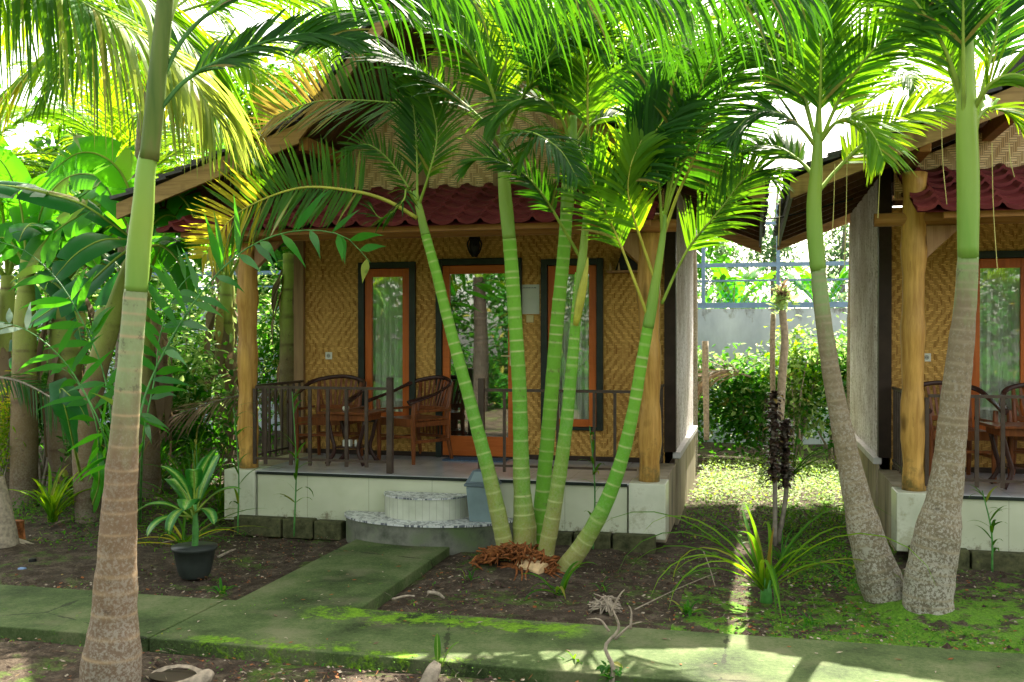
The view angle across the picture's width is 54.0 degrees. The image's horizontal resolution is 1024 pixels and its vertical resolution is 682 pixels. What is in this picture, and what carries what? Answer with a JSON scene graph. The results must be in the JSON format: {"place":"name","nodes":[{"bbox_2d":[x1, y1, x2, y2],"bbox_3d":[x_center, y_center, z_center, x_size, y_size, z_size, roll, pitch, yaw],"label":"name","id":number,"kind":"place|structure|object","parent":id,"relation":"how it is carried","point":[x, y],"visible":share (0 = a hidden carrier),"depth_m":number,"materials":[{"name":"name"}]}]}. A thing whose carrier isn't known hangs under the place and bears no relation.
{"place":"outdoors","nodes":[
{"label":"outdoors","id":0,"kind":"place"},
{"bbox_2d":[0,430,1023,681],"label":"ground","id":1,"kind":"structure","parent":0,"point":[54,562],"depth_m":7.34,"materials":[{"name":"soil"}]},
{"bbox_2d":[0,370,25,475],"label":"fine leaf shrub","id":2,"kind":"object","parent":1,"relation":"on","point":[3,469],"visible":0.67,"depth_m":10.72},
{"bbox_2d":[0,476,33,548],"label":"palm tree","id":3,"kind":"object","parent":1,"relation":"on","point":[12,531],"visible":0.77,"depth_m":8.47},
{"bbox_2d":[0,136,71,490],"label":"banana plant","id":4,"kind":"object","parent":1,"relation":"on","point":[7,299],"visible":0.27,"depth_m":11.47,"materials":[{"name":"green plant"}]},
{"bbox_2d":[38,424,47,491],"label":"bare shrub","id":5,"kind":"object","parent":1,"relation":"on","point":[43,468],"visible":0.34,"depth_m":11.65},
{"bbox_2d":[8,463,90,521],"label":"spider lily","id":6,"kind":"object","parent":1,"relation":"on","point":[52,501],"visible":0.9,"depth_m":9.74,"materials":[{"name":"green plant"}]},
{"bbox_2d":[0,103,106,228],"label":"coconut palm","id":7,"kind":"object","parent":1,"relation":"on","point":[30,164],"visible":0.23,"depth_m":12.67,"materials":[{"name":"green plant"}]},
{"bbox_2d":[0,302,113,484],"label":"ginger stalk","id":8,"kind":"object","parent":1,"relation":"on","point":[90,371],"visible":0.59,"depth_m":8.06,"materials":[{"name":"green plant"}]},
{"bbox_2d":[0,229,115,449],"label":"leafy bush","id":9,"kind":"object","parent":1,"relation":"on","point":[77,274],"visible":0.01,"depth_m":15.65,"materials":[{"name":"green plant"}]},
{"bbox_2d":[0,146,118,507],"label":"banana plant","id":10,"kind":"object","parent":1,"relation":"on","point":[24,423],"visible":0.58,"depth_m":10.61,"materials":[{"name":"green plant"}]},
{"bbox_2d":[0,145,134,501],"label":"banana plant","id":11,"kind":"object","parent":1,"relation":"on","point":[28,232],"visible":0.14,"depth_m":10.90,"materials":[{"name":"green plant"}]},
{"bbox_2d":[0,227,145,443],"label":"ginger stalk","id":12,"kind":"object","parent":1,"relation":"on","point":[48,253],"visible":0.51,"depth_m":8.37,"materials":[{"name":"green plant"}]},
{"bbox_2d":[49,377,104,512],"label":"broad leaf plant","id":13,"kind":"object","parent":1,"relation":"on","point":[65,415],"visible":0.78,"depth_m":8.83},
{"bbox_2d":[50,364,107,499],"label":"ginger stalk","id":14,"kind":"object","parent":1,"relation":"on","point":[79,402],"visible":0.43,"depth_m":8.71,"materials":[{"name":"green plant"}]},
{"bbox_2d":[0,34,193,366],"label":"coconut palm","id":15,"kind":"object","parent":1,"relation":"on","point":[74,135],"visible":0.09,"depth_m":15.94,"materials":[{"name":"green plant"}]},
{"bbox_2d":[10,193,191,497],"bbox_3d":[-4.512,-0.067,11.035,2.284,3.975,2.263,0,0,-9],"label":"banana plant","id":16,"kind":"object","parent":1,"relation":"on","point":[158,408],"visible":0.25,"depth_m":11.06,"materials":[{"name":"green plant"}]},
{"bbox_2d":[0,135,205,522],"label":"banana plant","id":17,"kind":"object","parent":1,"relation":"on","point":[77,252],"visible":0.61,"depth_m":9.69,"materials":[{"name":"green plant"}]},
{"bbox_2d":[0,48,209,351],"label":"broadleaf tree","id":18,"kind":"object","parent":1,"relation":"on","point":[39,143],"visible":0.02,"depth_m":20.68,"materials":[{"name":"green plant"}]},
{"bbox_2d":[12,484,245,559],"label":"ground cover","id":19,"kind":"object","parent":1,"relation":"on","point":[72,516],"visible":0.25,"depth_m":9.68,"materials":[{"name":"green plant"}]},
{"bbox_2d":[10,56,251,352],"bbox_3d":[-5.029,-0.714,13.474,3.868,5.251,3.748,0,0,14],"label":"coconut palm","id":20,"kind":"object","parent":1,"relation":"on","point":[117,135],"visible":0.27,"depth_m":12.73,"materials":[{"name":"green plant"}]},
{"bbox_2d":[0,0,267,177],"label":"coconut palm","id":21,"kind":"object","parent":1,"relation":"on","point":[191,98],"visible":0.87,"depth_m":5.70,"materials":[{"name":"green plant"}]},
{"bbox_2d":[86,249,236,451],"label":"leafy bush","id":22,"kind":"object","parent":1,"relation":"on","point":[161,314],"visible":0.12,"depth_m":14.85,"materials":[{"name":"green plant"}]},
{"bbox_2d":[113,247,236,522],"bbox_3d":[-3.138,0.478,8.759,0.729,2.582,2.081,0,0,-44],"label":"ginger stalk","id":23,"kind":"object","parent":1,"relation":"on","point":[171,326],"visible":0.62,"depth_m":8.41,"materials":[{"name":"green plant"}]},
{"bbox_2d":[146,664,213,681],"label":"coconut husk","id":24,"kind":"object","parent":1,"relation":"on","point":[197,675],"visible":0.99,"depth_m":5.22,"materials":[{"name":"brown wood"}]},
{"bbox_2d":[0,0,360,415],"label":"coconut palm","id":25,"kind":"object","parent":1,"relation":"on","point":[247,74],"visible":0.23,"depth_m":9.94,"materials":[{"name":"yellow plant"}]},
{"bbox_2d":[0,371,109,478],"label":"fallen frond","id":26,"kind":"object","parent":25,"relation":"attached to","point":[26,393],"visible":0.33,"depth_m":10.13,"materials":[{"name":"green plant"}]},
{"bbox_2d":[131,134,238,447],"bbox_3d":[-4.561,-0.842,15.743,3.198,5.511,2.349,0,0,-10],"label":"banana plant","id":27,"kind":"object","parent":1,"relation":"on","point":[234,303],"visible":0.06,"depth_m":16.05,"materials":[{"name":"green plant"}]},
{"bbox_2d":[93,249,282,433],"bbox_3d":[-5.321,-0.220,17.527,5.963,4.028,1.975,0,0,14],"label":"leafy bush","id":28,"kind":"object","parent":1,"relation":"on","point":[215,295],"visible":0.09,"depth_m":17.45,"materials":[{"name":"green plant"}]},
{"bbox_2d":[137,426,238,521],"bbox_3d":[-3.046,1.285,9.825,1.359,0.937,1.596,0,0,29],"label":"pandan","id":29,"kind":"object","parent":1,"relation":"on","point":[207,490],"visible":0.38,"depth_m":9.70,"materials":[{"name":"green plant"}]},
{"bbox_2d":[100,303,279,482],"bbox_3d":[-4.201,0.648,12.506,2.541,2.241,1.375,0,0,14],"label":"leafy bush","id":30,"kind":"object","parent":1,"relation":"on","point":[192,395],"visible":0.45,"depth_m":12.37,"materials":[{"name":"green plant"}]},
{"bbox_2d":[160,433,223,486],"bbox_3d":[-4.148,1.398,11.679,1.545,0.692,1.614,0,0,-36],"label":"pandan","id":31,"kind":"object","parent":1,"relation":"on","point":[166,474],"visible":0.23,"depth_m":11.66,"materials":[{"name":"green plant"}]},
{"bbox_2d":[143,388,286,455],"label":"fallen frond","id":32,"kind":"object","parent":31,"relation":"on","point":[197,411],"visible":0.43,"depth_m":11.40,"materials":[{"name":"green plant"}]},
{"bbox_2d":[171,541,217,579],"bbox_3d":[-2.378,1.648,7.532,0.336,0.233,0.336,0,0,14],"label":"plant pot","id":33,"kind":"object","parent":1,"relation":"on","point":[193,562],"visible":1,"depth_m":7.42,"materials":[{"name":"plastic"}]},
{"bbox_2d":[138,448,239,545],"bbox_3d":[-2.459,1.188,7.549,0.714,0.795,0.630,0,0,45],"label":"dumb cane","id":34,"kind":"object","parent":33,"relation":"in","point":[198,478],"visible":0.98,"depth_m":7.51,"materials":[{"name":"green plant"}]},
{"bbox_2d":[137,508,269,559],"bbox_3d":[-2.818,1.689,8.692,1.302,0.433,1.368,0,0,14],"label":"pandan","id":35,"kind":"object","parent":1,"relation":"on","point":[183,537],"visible":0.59,"depth_m":8.72,"materials":[{"name":"green plant"}]},
{"bbox_2d":[193,238,251,463],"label":"banana plant","id":36,"kind":"object","parent":1,"relation":"on","point":[224,325],"visible":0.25,"depth_m":14.24,"materials":[{"name":"green plant"}]},
{"bbox_2d":[90,185,385,432],"bbox_3d":[-2.513,0.283,7.875,3.163,2.980,1.083,0,0,36],"label":"ginger stalk","id":37,"kind":"object","parent":1,"relation":"on","point":[264,249],"visible":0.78,"depth_m":7.61,"materials":[{"name":"green plant"}]},
{"bbox_2d":[214,402,264,533],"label":"bamboo weed","id":38,"kind":"object","parent":1,"relation":"on","point":[233,441],"visible":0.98,"depth_m":9.17,"materials":[{"name":"green plant"}]},
{"bbox_2d":[187,160,293,455],"bbox_3d":[-2.869,-0.228,13.483,2.694,4.286,2.476,0,0,14],"label":"banana plant","id":39,"kind":"object","parent":1,"relation":"on","point":[285,367],"visible":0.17,"depth_m":13.24,"materials":[{"name":"green plant"}]},
{"bbox_2d":[215,263,281,456],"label":"leafy bush","id":40,"kind":"object","parent":1,"relation":"on","point":[268,350],"visible":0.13,"depth_m":14.70,"materials":[{"name":"green plant"}]},
{"bbox_2d":[173,7,337,311],"bbox_3d":[-4.853,-2.518,21.266,6.047,8.455,4.264,0,0,14],"label":"broadleaf tree","id":41,"kind":"object","parent":1,"relation":"on","point":[278,252],"visible":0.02,"depth_m":20.52,"materials":[{"name":"green plant"}]},
{"bbox_2d":[234,515,285,536],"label":"kerb block","id":42,"kind":"structure","parent":1,"relation":"on","point":[251,523],"depth_m":9.18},
{"bbox_2d":[206,0,373,109],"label":"coconut palm","id":43,"kind":"object","parent":1,"relation":"on","point":[319,54],"visible":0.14,"depth_m":14.82,"materials":[{"name":"green plant"}]},
{"bbox_2d":[279,392,313,536],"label":"bamboo weed","id":44,"kind":"object","parent":1,"relation":"on","point":[295,474],"visible":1,"depth_m":9.03,"materials":[{"name":"green plant"}]},
{"bbox_2d":[283,517,316,538],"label":"kerb block","id":45,"kind":"structure","parent":1,"relation":"on","point":[304,527],"depth_m":9.09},
{"bbox_2d":[0,528,643,681],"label":"ground cover","id":46,"kind":"object","parent":1,"relation":"on","point":[280,572],"visible":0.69,"depth_m":6.75,"materials":[{"name":"green plant"}]},
{"bbox_2d":[314,519,345,539],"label":"kerb block","id":47,"kind":"structure","parent":1,"relation":"on","point":[330,529],"depth_m":9.03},
{"bbox_2d":[179,62,513,560],"bbox_3d":[-1.342,-0.148,8.042,2.803,4.073,0.775,0,0,14],"label":"areca palm","id":48,"kind":"object","parent":1,"relation":"on","point":[422,111],"visible":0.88,"depth_m":7.99,"materials":[{"name":"green plant"}]},
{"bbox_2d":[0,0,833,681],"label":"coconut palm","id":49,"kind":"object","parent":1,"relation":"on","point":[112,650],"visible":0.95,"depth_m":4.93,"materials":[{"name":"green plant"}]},
{"bbox_2d":[344,491,512,554],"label":"round steps","id":50,"kind":"structure","parent":1,"relation":"on","point":[427,519],"depth_m":8.58,"materials":[{"name":"concrete"}]},
{"bbox_2d":[464,469,501,521],"bbox_3d":[-0.250,1.325,8.627,0.276,0.442,0.226,0,0,14],"label":"waste bin","id":51,"kind":"object","parent":50,"relation":"on","point":[478,508],"visible":0.56,"depth_m":8.54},
{"bbox_2d":[420,634,457,681],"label":"sprout","id":52,"kind":"object","parent":1,"relation":"on","point":[431,673],"visible":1,"depth_m":4.85,"materials":[{"name":"green plant"}]},
{"bbox_2d":[109,0,770,542],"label":"bamboo hut","id":53,"kind":"object","parent":1,"relation":"on","point":[379,330],"visible":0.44,"depth_m":9.94,"materials":[{"name":"wood"}]},
{"bbox_2d":[287,374,366,457],"bbox_3d":[-1.851,0.777,10.258,0.707,0.848,0.690,0,0,11],"label":"armchair","id":54,"kind":"object","parent":53,"relation":"on","point":[318,420],"visible":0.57,"depth_m":10.46,"materials":[{"name":"brown wood"}]},
{"bbox_2d":[318,409,385,466],"bbox_3d":[-1.549,0.935,9.762,0.540,0.520,0.420,0,0,14],"label":"side table","id":55,"kind":"object","parent":53,"relation":"on","point":[353,414],"visible":0.76,"depth_m":9.63,"materials":[{"name":"brown wood"}]},
{"bbox_2d":[358,261,415,421],"bbox_3d":[-1.292,0.012,10.606,0.630,1.676,0.200,0,0,14],"label":"window","id":56,"kind":"structure","parent":53,"relation":"in","point":[387,293],"depth_m":10.59,"materials":[{"name":"clear glass"}]},
{"bbox_2d":[368,375,452,464],"bbox_3d":[-0.976,0.778,10.106,0.707,0.848,0.690,0,0,44],"label":"armchair","id":57,"kind":"object","parent":53,"relation":"on","point":[415,421],"visible":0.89,"depth_m":10.10,"materials":[{"name":"brown wood"}]},
{"bbox_2d":[522,284,538,313],"bbox_3d":[0.178,-0.422,10.187,0.202,0.299,0.004,0,0,14],"label":"paper notice","id":58,"kind":"object","parent":53,"relation":"attached to","point":[530,299],"visible":0.97,"depth_m":10.19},
{"bbox_2d":[541,258,602,430],"bbox_3d":[0.618,0.034,10.145,0.630,1.716,0.201,0,0,14],"label":"window","id":59,"kind":"structure","parent":53,"relation":"in","point":[590,360],"depth_m":10.11,"materials":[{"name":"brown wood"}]},
{"bbox_2d":[606,252,637,272],"bbox_3d":[1.136,-0.779,9.880,0.400,0.213,0.148,0,0,14],"label":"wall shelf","id":60,"kind":"object","parent":53,"relation":"attached to","point":[621,266],"depth_m":9.85,"materials":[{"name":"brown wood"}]},
{"bbox_2d":[37,308,847,443],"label":"boundary wall","id":61,"kind":"structure","parent":1,"relation":"on","point":[721,329],"depth_m":17.05,"materials":[{"name":"concrete"}]},
{"bbox_2d":[0,205,848,311],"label":"steel fence","id":62,"kind":"object","parent":61,"relation":"on","point":[703,265],"visible":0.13,"depth_m":17.06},
{"bbox_2d":[246,0,675,549],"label":"areca palm","id":63,"kind":"object","parent":1,"relation":"on","point":[524,526],"visible":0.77,"depth_m":7.86,"materials":[{"name":"green plant"}]},
{"bbox_2d":[157,251,848,311],"bbox_3d":[0.803,-0.373,24.430,30.282,4.599,4.818,0,0,14],"label":"thicket","id":64,"kind":"object","parent":1,"relation":"on","point":[766,284],"depth_m":23.41,"materials":[{"name":"green plant"}]},
{"bbox_2d":[0,524,1020,681],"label":"soil clods","id":65,"kind":"object","parent":1,"relation":"on","point":[700,581],"visible":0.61,"depth_m":7.04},
{"bbox_2d":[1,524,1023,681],"bbox_3d":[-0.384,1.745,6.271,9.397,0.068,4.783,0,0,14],"label":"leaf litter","id":66,"kind":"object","parent":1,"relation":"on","point":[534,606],"visible":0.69,"depth_m":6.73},
{"bbox_2d":[469,540,564,580],"bbox_3d":[0.057,1.676,7.664,0.819,0.280,0.578,0,0,14],"label":"root mass","id":67,"kind":"object","parent":1,"relation":"on","point":[527,558],"visible":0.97,"depth_m":7.63,"materials":[{"name":"brown wood"}]},
{"bbox_2d":[521,561,596,598],"bbox_3d":[0.318,1.659,6.945,0.536,0.298,0.403,0,0,-18],"label":"sprout","id":68,"kind":"object","parent":1,"relation":"on","point":[565,580],"visible":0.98,"depth_m":6.99,"materials":[{"name":"green plant"}]},
{"bbox_2d":[453,0,677,548],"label":"areca palm","id":69,"kind":"object","parent":1,"relation":"on","point":[491,122],"visible":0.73,"depth_m":7.93,"materials":[{"name":"green plant"}]},
{"bbox_2d":[449,0,722,556],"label":"areca palm","id":70,"kind":"object","parent":1,"relation":"on","point":[680,119],"visible":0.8,"depth_m":7.53,"materials":[{"name":"green plant"}]},
{"bbox_2d":[574,530,611,548],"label":"kerb block","id":71,"kind":"structure","parent":1,"relation":"on","point":[603,540],"depth_m":8.44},
{"bbox_2d":[589,595,622,615],"bbox_3d":[0.607,1.709,6.515,0.221,0.127,0.166,0,0,14],"label":"root ball","id":72,"kind":"object","parent":1,"relation":"on","point":[600,604],"visible":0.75,"depth_m":6.50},
{"bbox_2d":[588,589,640,681],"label":"dead seedling","id":73,"kind":"object","parent":1,"relation":"on","point":[612,670],"visible":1,"depth_m":5.17,"materials":[{"name":"wood"}]},
{"bbox_2d":[613,532,655,553],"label":"kerb block","id":74,"kind":"structure","parent":1,"relation":"on","point":[625,542],"depth_m":8.38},
{"bbox_2d":[552,0,788,466],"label":"coconut palm","id":75,"kind":"object","parent":1,"relation":"on","point":[695,359],"visible":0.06,"depth_m":13.63,"materials":[{"name":"green plant"}]},
{"bbox_2d":[572,39,771,308],"bbox_3d":[2.229,-2.517,20.584,5.770,8.459,4.032,0,0,1],"label":"broadleaf tree","id":76,"kind":"object","parent":1,"relation":"on","point":[725,258],"depth_m":19.89,"materials":[{"name":"green plant"}]},
{"bbox_2d":[585,0,770,213],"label":"coconut palm","id":77,"kind":"object","parent":1,"relation":"on","point":[627,30],"visible":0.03,"depth_m":15.12,"materials":[{"name":"green plant"}]},
{"bbox_2d":[544,0,855,571],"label":"areca palm","id":78,"kind":"object","parent":1,"relation":"on","point":[629,207],"visible":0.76,"depth_m":7.35,"materials":[{"name":"green plant"}]},
{"bbox_2d":[702,341,708,439],"bbox_3d":[2.709,0.692,14.060,0.102,1.385,0.091,0,0,14],"label":"wooden stake","id":79,"kind":"object","parent":1,"relation":"on","point":[705,366],"visible":1,"depth_m":14.03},
{"bbox_2d":[698,344,732,456],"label":"hedge bush","id":80,"kind":"object","parent":1,"relation":"on","point":[700,413],"visible":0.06,"depth_m":15.03,"materials":[{"name":"green plant"}]},
{"bbox_2d":[697,240,753,308],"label":"tree","id":81,"kind":"object","parent":1,"relation":"on","point":[734,256],"visible":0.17,"depth_m":29.14,"materials":[{"name":"green plant"}]},
{"bbox_2d":[710,256,775,308],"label":"banana plant","id":82,"kind":"object","parent":1,"relation":"on","point":[754,273],"visible":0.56,"depth_m":20.46,"materials":[{"name":"green plant"}]},
{"bbox_2d":[698,339,819,460],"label":"hedge bush","id":83,"kind":"object","parent":1,"relation":"on","point":[738,395],"visible":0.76,"depth_m":14.65,"materials":[{"name":"green plant"}]},
{"bbox_2d":[698,356,750,401],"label":"fallen frond","id":84,"kind":"object","parent":83,"relation":"on","point":[720,372],"visible":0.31,"depth_m":14.43,"materials":[{"name":"brown plant"}]},
{"bbox_2d":[595,504,935,623],"bbox_3d":[1.714,1.461,6.842,1.956,0.790,1.873,0,0,-29],"label":"dracaena","id":85,"kind":"object","parent":1,"relation":"on","point":[766,580],"visible":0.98,"depth_m":6.78,"materials":[{"name":"green plant"}]},
{"bbox_2d":[688,453,843,508],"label":"ground cover","id":86,"kind":"object","parent":1,"relation":"on","point":[798,480],"visible":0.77,"depth_m":12.06,"materials":[{"name":"green plant"}]},
{"bbox_2d":[734,189,805,296],"bbox_3d":[7.311,-1.382,28.093,2.219,6.096,1.661,0,0,14],"label":"tree","id":87,"kind":"object","parent":1,"relation":"on","point":[768,251],"visible":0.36,"depth_m":27.98,"materials":[{"name":"green plant"}]},
{"bbox_2d":[762,390,797,545],"bbox_3d":[2.310,1.091,8.671,0.381,1.341,0.234,0,0,-31],"label":"cordyline","id":88,"kind":"object","parent":1,"relation":"on","point":[785,467],"visible":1,"depth_m":8.63,"materials":[{"name":"black plant"}]},
{"bbox_2d":[663,493,900,594],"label":"ground cover","id":89,"kind":"object","parent":1,"relation":"on","point":[824,568],"visible":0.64,"depth_m":9.05,"materials":[{"name":"green plant"}]},
{"bbox_2d":[734,410,835,487],"bbox_3d":[2.770,1.033,9.991,1.144,0.745,1.112,0,0,14],"label":"dracaena","id":90,"kind":"object","parent":89,"relation":"on","point":[800,464],"visible":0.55,"depth_m":10.00,"materials":[{"name":"green plant"}]},
{"bbox_2d":[766,277,801,419],"bbox_3d":[3.739,0.099,13.823,0.378,1.966,0.487,0,0,-43],"label":"pruned tree","id":91,"kind":"object","parent":1,"relation":"on","point":[780,301],"visible":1,"depth_m":13.77,"materials":[{"name":"brown plant"}]},
{"bbox_2d":[770,314,775,392],"bbox_3d":[3.613,0.308,13.941,0.081,1.374,0.074,0,0,14],"label":"wooden stake","id":92,"kind":"object","parent":91,"relation":"attached to","point":[772,349],"visible":0.77,"depth_m":13.92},
{"bbox_2d":[757,286,826,457],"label":"hedge bush","id":93,"kind":"object","parent":1,"relation":"on","point":[796,364],"visible":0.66,"depth_m":14.38,"materials":[{"name":"green plant"}]},
{"bbox_2d":[760,312,846,460],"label":"hedge bush","id":94,"kind":"object","parent":1,"relation":"on","point":[842,357],"visible":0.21,"depth_m":14.41,"materials":[{"name":"green plant"}]},
{"bbox_2d":[780,261,848,301],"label":"banana plant","id":95,"kind":"object","parent":1,"relation":"on","point":[805,274],"visible":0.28,"depth_m":20.56,"materials":[{"name":"green plant"}]},
{"bbox_2d":[802,224,848,307],"bbox_3d":[9.463,-1.316,28.633,2.362,5.960,1.694,0,0,37],"label":"tree","id":96,"kind":"object","parent":1,"relation":"on","point":[836,252],"visible":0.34,"depth_m":28.52,"materials":[{"name":"green plant"}]},
{"bbox_2d":[673,0,995,602],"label":"manila palm","id":97,"kind":"object","parent":1,"relation":"on","point":[832,76],"visible":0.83,"depth_m":6.72,"materials":[{"name":"green plant"}]},
{"bbox_2d":[646,552,1023,652],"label":"ground cover","id":98,"kind":"object","parent":1,"relation":"on","point":[837,632],"visible":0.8,"depth_m":6.21,"materials":[{"name":"green plant"}]},
{"bbox_2d":[736,7,952,414],"bbox_3d":[4.582,-1.225,13.601,2.914,6.361,3.632,0,0,42],"label":"coconut palm","id":99,"kind":"object","parent":1,"relation":"on","point":[908,82],"visible":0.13,"depth_m":13.42,"materials":[{"name":"green plant"}]},
{"bbox_2d":[773,55,1023,551],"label":"bamboo hut","id":100,"kind":"object","parent":1,"relation":"on","point":[903,262],"visible":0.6,"depth_m":9.11,"materials":[{"name":"wood"}]},
{"bbox_2d":[924,380,1006,482],"bbox_3d":[3.856,0.784,8.805,0.707,0.848,0.690,0,0,6],"label":"armchair","id":101,"kind":"object","parent":100,"relation":"on","point":[983,435],"visible":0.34,"depth_m":8.67,"materials":[{"name":"brown wood"}]},
{"bbox_2d":[971,250,1023,430],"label":"window frame","id":102,"kind":"structure","parent":100,"relation":"in","point":[998,359],"depth_m":9.25,"materials":[{"name":"brown wood"}]},
{"bbox_2d":[979,422,1023,489],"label":"side table","id":103,"kind":"object","parent":100,"relation":"on","point":[1011,429],"visible":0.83,"depth_m":8.14,"materials":[{"name":"brown wood"}]},
{"bbox_2d":[999,382,1023,479],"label":"armchair","id":104,"kind":"object","parent":100,"relation":"on","point":[1012,416],"visible":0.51,"depth_m":8.97,"materials":[{"name":"brown wood"}]},
{"bbox_2d":[840,0,1023,614],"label":"manila palm","id":105,"kind":"object","parent":1,"relation":"on","point":[935,545],"visible":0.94,"depth_m":6.38,"materials":[{"name":"green plant"}]},
{"bbox_2d":[969,484,1006,571],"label":"bamboo weed","id":106,"kind":"object","parent":1,"relation":"on","point":[992,524],"visible":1,"depth_m":7.69,"materials":[{"name":"green plant"}]},
{"bbox_2d":[969,550,1023,572],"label":"kerb block","id":107,"kind":"structure","parent":1,"relation":"on","point":[1007,561],"depth_m":7.72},
{"bbox_2d":[0,539,1023,681],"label":"path","id":108,"kind":"structure","parent":0,"point":[519,649],"depth_m":5.80,"materials":[{"name":"concrete"}]},
{"bbox_2d":[0,0,1023,311],"label":"sky","id":109,"kind":"structure","parent":0,"point":[831,143],"materials":[{"name":"white"}]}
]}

